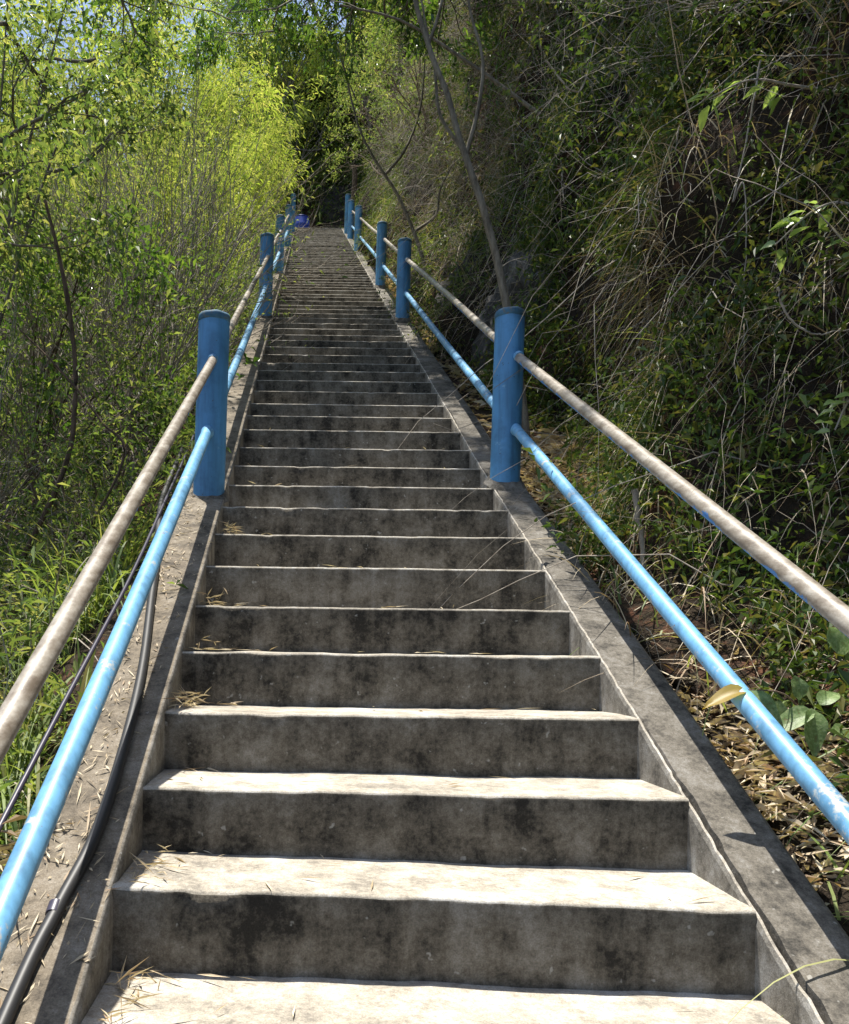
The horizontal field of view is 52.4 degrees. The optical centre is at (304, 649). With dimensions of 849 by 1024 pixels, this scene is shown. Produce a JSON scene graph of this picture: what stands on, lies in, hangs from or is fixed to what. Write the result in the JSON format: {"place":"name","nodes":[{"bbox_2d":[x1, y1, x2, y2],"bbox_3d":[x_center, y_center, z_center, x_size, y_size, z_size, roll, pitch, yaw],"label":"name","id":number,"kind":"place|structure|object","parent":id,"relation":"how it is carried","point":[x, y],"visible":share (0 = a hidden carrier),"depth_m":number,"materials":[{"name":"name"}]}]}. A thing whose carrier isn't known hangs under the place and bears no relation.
{"place":"outdoors","nodes":[
{"label":"outdoors","id":0,"kind":"place"},
{"bbox_2d":[0,0,356,294],"label":"sky","id":1,"kind":"structure","parent":0,"point":[37,1],"materials":[{"name":"white"}]},
{"bbox_2d":[0,0,848,1023],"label":"ground","id":2,"kind":"structure","parent":0,"point":[788,506],"depth_m":3.42,"materials":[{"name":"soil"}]},
{"bbox_2d":[0,0,71,350],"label":"bamboo clump","id":3,"kind":"object","parent":2,"relation":"on","point":[2,201],"visible":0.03,"depth_m":13.64,"materials":[{"name":"green plant"}]},
{"bbox_2d":[0,258,74,454],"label":"shrub","id":4,"kind":"object","parent":2,"relation":"on","point":[35,315],"visible":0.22,"depth_m":5.59,"materials":[{"name":"green plant"}]},
{"bbox_2d":[0,199,77,606],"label":"sapling","id":5,"kind":"object","parent":2,"relation":"on","point":[60,478],"visible":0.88,"depth_m":4.39,"materials":[{"name":"brown plant"}]},
{"bbox_2d":[0,378,106,705],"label":"shrub","id":6,"kind":"object","parent":2,"relation":"on","point":[10,606],"visible":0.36,"depth_m":3.68,"materials":[{"name":"green plant"}]},
{"bbox_2d":[0,0,113,88],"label":"tree","id":7,"kind":"object","parent":2,"relation":"on","point":[46,8],"visible":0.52,"depth_m":8.67,"materials":[{"name":"green plant"}]},
{"bbox_2d":[19,329,125,631],"bbox_3d":[-1.163,-0.797,4.200,0.551,1.569,0.016,1,0,0],"label":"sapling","id":8,"kind":"object","parent":2,"relation":"on","point":[103,424],"visible":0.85,"depth_m":4.20,"materials":[{"name":"brown plant"}]},
{"bbox_2d":[0,391,154,870],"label":"slope grass","id":9,"kind":"structure","parent":2,"relation":"on","point":[88,618],"depth_m":3.62,"materials":[{"name":"green plant"}]},
{"bbox_2d":[0,175,185,555],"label":"dry bush","id":10,"kind":"object","parent":2,"relation":"on","point":[6,451],"visible":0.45,"depth_m":5.30,"materials":[{"name":"green plant"}]},
{"bbox_2d":[0,298,188,797],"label":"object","id":11,"kind":"object","parent":2,"relation":"on","point":[62,555],"visible":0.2,"depth_m":4.71,"materials":[{"name":"green plant"}]},
{"bbox_2d":[0,431,194,832],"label":"cable","id":12,"kind":"object","parent":2,"relation":"on","point":[21,784],"visible":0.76,"depth_m":2.37,"materials":[{"name":"black rubber"}]},
{"bbox_2d":[0,235,195,561],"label":"shrub","id":13,"kind":"object","parent":2,"relation":"on","point":[47,393],"visible":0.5,"depth_m":5.83,"materials":[{"name":"green plant"}]},
{"bbox_2d":[0,0,206,303],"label":"tree","id":14,"kind":"object","parent":2,"relation":"on","point":[67,24],"visible":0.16,"depth_m":12.56,"materials":[{"name":"green plant"}]},
{"bbox_2d":[0,53,209,393],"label":"bamboo clump","id":15,"kind":"object","parent":2,"relation":"on","point":[137,176],"visible":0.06,"depth_m":9.68,"materials":[{"name":"green plant"}]},
{"bbox_2d":[0,0,212,325],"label":"tree","id":16,"kind":"object","parent":2,"relation":"on","point":[64,105],"visible":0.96,"depth_m":4.75,"materials":[{"name":"green plant"}]},
{"bbox_2d":[0,217,230,566],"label":"shrub","id":17,"kind":"object","parent":2,"relation":"on","point":[52,454],"visible":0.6,"depth_m":5.05,"materials":[{"name":"green plant"}]},
{"bbox_2d":[27,23,218,215],"bbox_3d":[-3.545,-8.569,15.920,3.883,5.823,4.183,1,0,-8],"label":"bamboo clump","id":18,"kind":"object","parent":2,"relation":"on","point":[182,96],"visible":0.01,"depth_m":15.22,"materials":[{"name":"green plant"}]},
{"bbox_2d":[0,134,260,572],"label":"shrub","id":19,"kind":"object","parent":2,"relation":"on","point":[154,269],"visible":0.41,"depth_m":6.16,"materials":[{"name":"green plant"}]},
{"bbox_2d":[0,0,287,366],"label":"bamboo clump","id":20,"kind":"object","parent":2,"relation":"on","point":[250,95],"visible":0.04,"depth_m":12.03,"materials":[{"name":"green plant"}]},
{"bbox_2d":[19,10,269,200],"bbox_3d":[-3.165,-10.987,19.535,5.085,5.982,5.512,1,0,26],"label":"bamboo clump","id":21,"kind":"object","parent":2,"relation":"on","point":[227,75],"visible":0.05,"depth_m":18.99,"materials":[{"name":"green plant"}]},
{"bbox_2d":[0,204,297,873],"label":"slope weeds","id":22,"kind":"object","parent":2,"relation":"on","point":[79,528],"visible":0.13,"depth_m":4.58,"materials":[{"name":"green plant"}]},
{"bbox_2d":[0,28,333,507],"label":"dry bush","id":23,"kind":"object","parent":2,"relation":"on","point":[2,448],"visible":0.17,"depth_m":7.04,"materials":[{"name":"green plant"}]},
{"bbox_2d":[0,20,338,486],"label":"dry bush","id":24,"kind":"object","parent":2,"relation":"on","point":[177,357],"visible":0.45,"depth_m":6.46,"materials":[{"name":"green plant"}]},
{"bbox_2d":[62,0,299,181],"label":"tree","id":25,"kind":"object","parent":2,"relation":"on","point":[127,19],"visible":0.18,"depth_m":19.85,"materials":[{"name":"green plant"}]},
{"bbox_2d":[2,0,361,350],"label":"dry bush","id":26,"kind":"object","parent":2,"relation":"on","point":[275,202],"visible":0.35,"depth_m":10.01,"materials":[{"name":"green plant"}]},
{"bbox_2d":[0,0,371,429],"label":"dry bush","id":27,"kind":"object","parent":2,"relation":"on","point":[186,209],"visible":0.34,"depth_m":7.77,"materials":[{"name":"green plant"}]},
{"bbox_2d":[86,78,288,309],"bbox_3d":[-2.167,-7.421,14.506,2.987,4.480,3.218,1,0,-34],"label":"bamboo clump","id":28,"kind":"object","parent":2,"relation":"on","point":[244,151],"visible":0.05,"depth_m":14.33,"materials":[{"name":"green plant"}]},
{"bbox_2d":[95,141,287,316],"bbox_3d":[-1.586,-5.657,12.374,2.835,3.077,2.615,1,0,-22],"label":"bamboo clump","id":29,"kind":"object","parent":2,"relation":"on","point":[220,231],"visible":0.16,"depth_m":12.17,"materials":[{"name":"green plant"}]},
{"bbox_2d":[106,0,297,156],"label":"tree","id":30,"kind":"object","parent":2,"relation":"on","point":[224,25],"visible":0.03,"depth_m":31.36,"materials":[{"name":"green plant"}]},
{"bbox_2d":[116,193,296,350],"bbox_3d":[-1.188,-4.075,9.568,2.516,1.715,1.894,1,0,15],"label":"shrub","id":31,"kind":"object","parent":2,"relation":"on","point":[201,283],"visible":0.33,"depth_m":9.24,"materials":[{"name":"green plant"}]},
{"bbox_2d":[135,78,304,229],"bbox_3d":[-1.807,-10.119,19.493,3.937,4.273,3.632,1,0,13],"label":"bamboo clump","id":32,"kind":"object","parent":2,"relation":"on","point":[273,92],"visible":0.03,"depth_m":18.40,"materials":[{"name":"green plant"}]},
{"bbox_2d":[145,100,300,267],"bbox_3d":[-1.300,-8.619,16.393,2.906,3.418,3.150,1,0,44],"label":"bamboo clump","id":33,"kind":"object","parent":2,"relation":"on","point":[269,147],"visible":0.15,"depth_m":16.15,"materials":[{"name":"green plant"}]},
{"bbox_2d":[173,39,329,232],"bbox_3d":[-1.885,-12.339,22.194,4.344,6.047,4.032,1,0,-26],"label":"bamboo clump","id":34,"kind":"object","parent":2,"relation":"on","point":[284,200],"visible":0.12,"depth_m":21.79,"materials":[{"name":"green plant"}]},
{"bbox_2d":[201,0,357,158],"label":"tree","id":35,"kind":"object","parent":2,"relation":"on","point":[236,20],"visible":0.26,"depth_m":28.28,"materials":[{"name":"green plant"}]},
{"bbox_2d":[182,0,387,195],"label":"tree","id":36,"kind":"object","parent":2,"relation":"on","point":[299,66],"visible":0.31,"depth_m":27.56,"materials":[{"name":"green plant"}]},
{"bbox_2d":[85,0,491,92],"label":"tree","id":37,"kind":"object","parent":2,"relation":"on","point":[208,46],"visible":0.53,"depth_m":10.30,"materials":[{"name":"green plant"}]},
{"bbox_2d":[309,0,321,28],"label":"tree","id":38,"kind":"object","parent":2,"relation":"on","point":[314,13],"visible":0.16,"depth_m":30.01,"materials":[{"name":"green plant"}]},
{"bbox_2d":[61,0,608,437],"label":"tree","id":39,"kind":"object","parent":2,"relation":"on","point":[422,28],"visible":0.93,"depth_m":4.97,"materials":[{"name":"brown plant"}]},
{"bbox_2d":[316,183,363,227],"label":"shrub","id":40,"kind":"object","parent":2,"relation":"on","point":[341,213],"visible":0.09,"depth_m":26.34,"materials":[{"name":"green plant"}]},
{"bbox_2d":[351,164,357,208],"bbox_3d":[1.350,-12.396,23.400,0.174,1.903,0.174,1,0,-45],"label":"wooden post","id":41,"kind":"object","parent":2,"relation":"on","point":[354,177],"visible":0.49,"depth_m":23.34,"materials":[{"name":"brown wood"}]},
{"bbox_2d":[215,0,513,90],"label":"tree","id":42,"kind":"object","parent":2,"relation":"on","point":[299,8],"visible":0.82,"depth_m":7.89,"materials":[{"name":"green plant"}]},
{"bbox_2d":[315,16,417,187],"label":"shrub","id":43,"kind":"object","parent":2,"relation":"on","point":[376,125],"visible":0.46,"depth_m":16.42,"materials":[{"name":"green plant"}]},
{"bbox_2d":[344,0,399,145],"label":"tree","id":44,"kind":"object","parent":2,"relation":"on","point":[367,108],"visible":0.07,"depth_m":26.87,"materials":[{"name":"brown plant"}]},
{"bbox_2d":[337,41,412,199],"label":"shrub","id":45,"kind":"object","parent":2,"relation":"on","point":[373,110],"visible":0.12,"depth_m":19.72,"materials":[{"name":"green plant"}]},
{"bbox_2d":[306,0,467,153],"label":"shrub","id":46,"kind":"object","parent":2,"relation":"on","point":[370,61],"visible":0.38,"depth_m":13.03,"materials":[{"name":"green plant"}]},
{"bbox_2d":[349,0,427,80],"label":"bamboo clump","id":47,"kind":"object","parent":2,"relation":"on","point":[404,29],"visible":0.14,"depth_m":21.36,"materials":[{"name":"green plant"}]},
{"bbox_2d":[299,0,504,272],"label":"tree","id":48,"kind":"object","parent":2,"relation":"on","point":[389,169],"visible":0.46,"depth_m":9.60,"materials":[{"name":"brown plant"}]},
{"bbox_2d":[0,227,848,1023],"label":"staircase","id":49,"kind":"structure","parent":2,"relation":"on","point":[572,851],"depth_m":2.11,"materials":[{"name":"concrete"}]},
{"bbox_2d":[0,445,184,1023],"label":"cable","id":50,"kind":"object","parent":49,"relation":"on","point":[56,907],"visible":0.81,"depth_m":1.77,"materials":[{"name":"black rubber"}]},
{"bbox_2d":[0,193,295,961],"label":"railing","id":51,"kind":"object","parent":49,"relation":"on","point":[203,473],"visible":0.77,"depth_m":1.95,"materials":[{"name":"blue metal"}]},
{"bbox_2d":[295,214,309,227],"bbox_3d":[-0.112,-12.221,24.900,0.504,0.945,0.504,1,0,0],"label":"barrel","id":52,"kind":"object","parent":49,"relation":"on","point":[303,220],"visible":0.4,"depth_m":24.69,"materials":[{"name":"blue plastic"}]},
{"bbox_2d":[0,429,711,1023],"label":"straw litter","id":53,"kind":"object","parent":49,"relation":"on","point":[4,849],"visible":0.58,"depth_m":1.83,"materials":[{"name":"brown plant"}]},
{"bbox_2d":[344,194,848,844],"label":"railing","id":54,"kind":"object","parent":49,"relation":"on","point":[510,436],"visible":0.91,"depth_m":2.69,"materials":[{"name":"blue metal"}]},
{"bbox_2d":[434,232,485,318],"bbox_3d":[1.707,-3.393,8.331,0.892,1.234,1.444,1,0,0],"label":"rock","id":55,"kind":"object","parent":2,"relation":"on","point":[443,283],"visible":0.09,"depth_m":8.02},
{"bbox_2d":[385,0,537,118],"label":"shrub","id":56,"kind":"object","parent":2,"relation":"on","point":[445,27],"visible":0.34,"depth_m":9.86,"materials":[{"name":"green plant"}]},
{"bbox_2d":[407,15,533,165],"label":"shrub","id":57,"kind":"object","parent":2,"relation":"on","point":[454,78],"visible":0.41,"depth_m":8.64,"materials":[{"name":"green plant"}]},
{"bbox_2d":[452,0,540,64],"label":"shrub","id":58,"kind":"object","parent":2,"relation":"on","point":[466,16],"visible":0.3,"depth_m":7.39,"materials":[{"name":"green plant"}]},
{"bbox_2d":[471,248,553,374],"bbox_3d":[1.771,-2.514,6.636,0.778,1.153,1.810,1,0,-10],"label":"rock","id":59,"kind":"object","parent":2,"relation":"on","point":[487,320],"visible":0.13,"depth_m":6.23,"materials":[{"name":"grey stone"}]},
{"bbox_2d":[217,0,848,817],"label":"bank weeds","id":60,"kind":"object","parent":2,"relation":"on","point":[659,92],"visible":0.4,"depth_m":3.55,"materials":[{"name":"green plant"}]},
{"bbox_2d":[473,0,649,97],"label":"shrub","id":61,"kind":"object","parent":2,"relation":"on","point":[558,25],"visible":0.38,"depth_m":6.16,"materials":[{"name":"green plant"}]},
{"bbox_2d":[512,0,667,118],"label":"shrub","id":62,"kind":"object","parent":2,"relation":"on","point":[518,65],"visible":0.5,"depth_m":4.89,"materials":[{"name":"green plant"}]},
{"bbox_2d":[545,0,614,92],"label":"dry vine","id":63,"kind":"object","parent":62,"relation":"on","point":[557,75],"visible":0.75,"depth_m":4.59,"materials":[{"name":"brown plant"}]},
{"bbox_2d":[335,0,848,837],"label":"dry brush","id":64,"kind":"object","parent":2,"relation":"on","point":[465,132],"visible":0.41,"depth_m":5.54,"materials":[{"name":"brown plant"}]},
{"bbox_2d":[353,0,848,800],"bbox_3d":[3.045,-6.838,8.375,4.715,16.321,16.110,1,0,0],"label":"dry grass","id":65,"kind":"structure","parent":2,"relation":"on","point":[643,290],"depth_m":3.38,"materials":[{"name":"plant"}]},
{"bbox_2d":[777,287,848,335],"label":"dry vine","id":66,"kind":"object","parent":65,"relation":"hanging from","point":[788,317],"visible":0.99,"depth_m":2.80,"materials":[{"name":"brown plant"}]},
{"bbox_2d":[353,236,848,904],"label":"leaf litter","id":67,"kind":"object","parent":2,"relation":"on","point":[739,770],"visible":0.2,"depth_m":2.31,"materials":[{"name":"brown plant"}]},
{"bbox_2d":[501,0,709,149],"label":"shrub","id":68,"kind":"object","parent":2,"relation":"on","point":[632,22],"visible":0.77,"depth_m":4.00,"materials":[{"name":"green plant"}]},
{"bbox_2d":[514,0,738,143],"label":"shrub","id":69,"kind":"object","parent":2,"relation":"on","point":[595,50],"visible":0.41,"depth_m":4.36,"materials":[{"name":"green plant"}]},
{"bbox_2d":[521,0,733,174],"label":"shrub","id":70,"kind":"object","parent":2,"relation":"on","point":[638,70],"visible":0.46,"depth_m":3.96,"materials":[{"name":"green plant"}]},
{"bbox_2d":[631,489,647,570],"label":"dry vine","id":71,"kind":"object","parent":2,"relation":"on","point":[635,496],"visible":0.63,"depth_m":3.09,"materials":[{"name":"brown plant"}]},
{"bbox_2d":[547,0,749,148],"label":"shrub","id":72,"kind":"object","parent":2,"relation":"on","point":[564,85],"visible":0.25,"depth_m":4.08,"materials":[{"name":"green plant"}]},
{"bbox_2d":[587,0,790,77],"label":"shrub","id":73,"kind":"object","parent":2,"relation":"on","point":[622,67],"visible":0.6,"depth_m":3.62,"materials":[{"name":"green plant"}]},
{"bbox_2d":[554,0,839,124],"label":"shrub","id":74,"kind":"object","parent":2,"relation":"on","point":[665,26],"visible":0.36,"depth_m":3.67,"materials":[{"name":"green plant"}]},
{"bbox_2d":[575,0,848,133],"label":"shrub","id":75,"kind":"object","parent":2,"relation":"on","point":[731,14],"visible":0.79,"depth_m":3.31,"materials":[{"name":"green plant"}]},
{"bbox_2d":[732,60,761,299],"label":"dry vine","id":76,"kind":"object","parent":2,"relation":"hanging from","point":[742,182],"visible":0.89,"depth_m":3.29,"materials":[{"name":"brown plant"}]},
{"bbox_2d":[685,78,848,132],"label":"sapling","id":77,"kind":"object","parent":2,"relation":"on","point":[702,116],"visible":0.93,"depth_m":3.23,"materials":[{"name":"green plant"}]},
{"bbox_2d":[702,627,848,756],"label":"sapling","id":78,"kind":"object","parent":2,"relation":"on","point":[814,723],"visible":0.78,"depth_m":1.99,"materials":[{"name":"green plant"}]},
{"bbox_2d":[760,200,848,277],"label":"sapling","id":79,"kind":"object","parent":2,"relation":"on","point":[780,224],"visible":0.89,"depth_m":2.92,"materials":[{"name":"green plant"}]},
{"bbox_2d":[813,392,848,434],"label":"sapling","id":80,"kind":"object","parent":2,"relation":"on","point":[843,419],"visible":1,"depth_m":2.60,"materials":[{"name":"green plant"}]}
]}

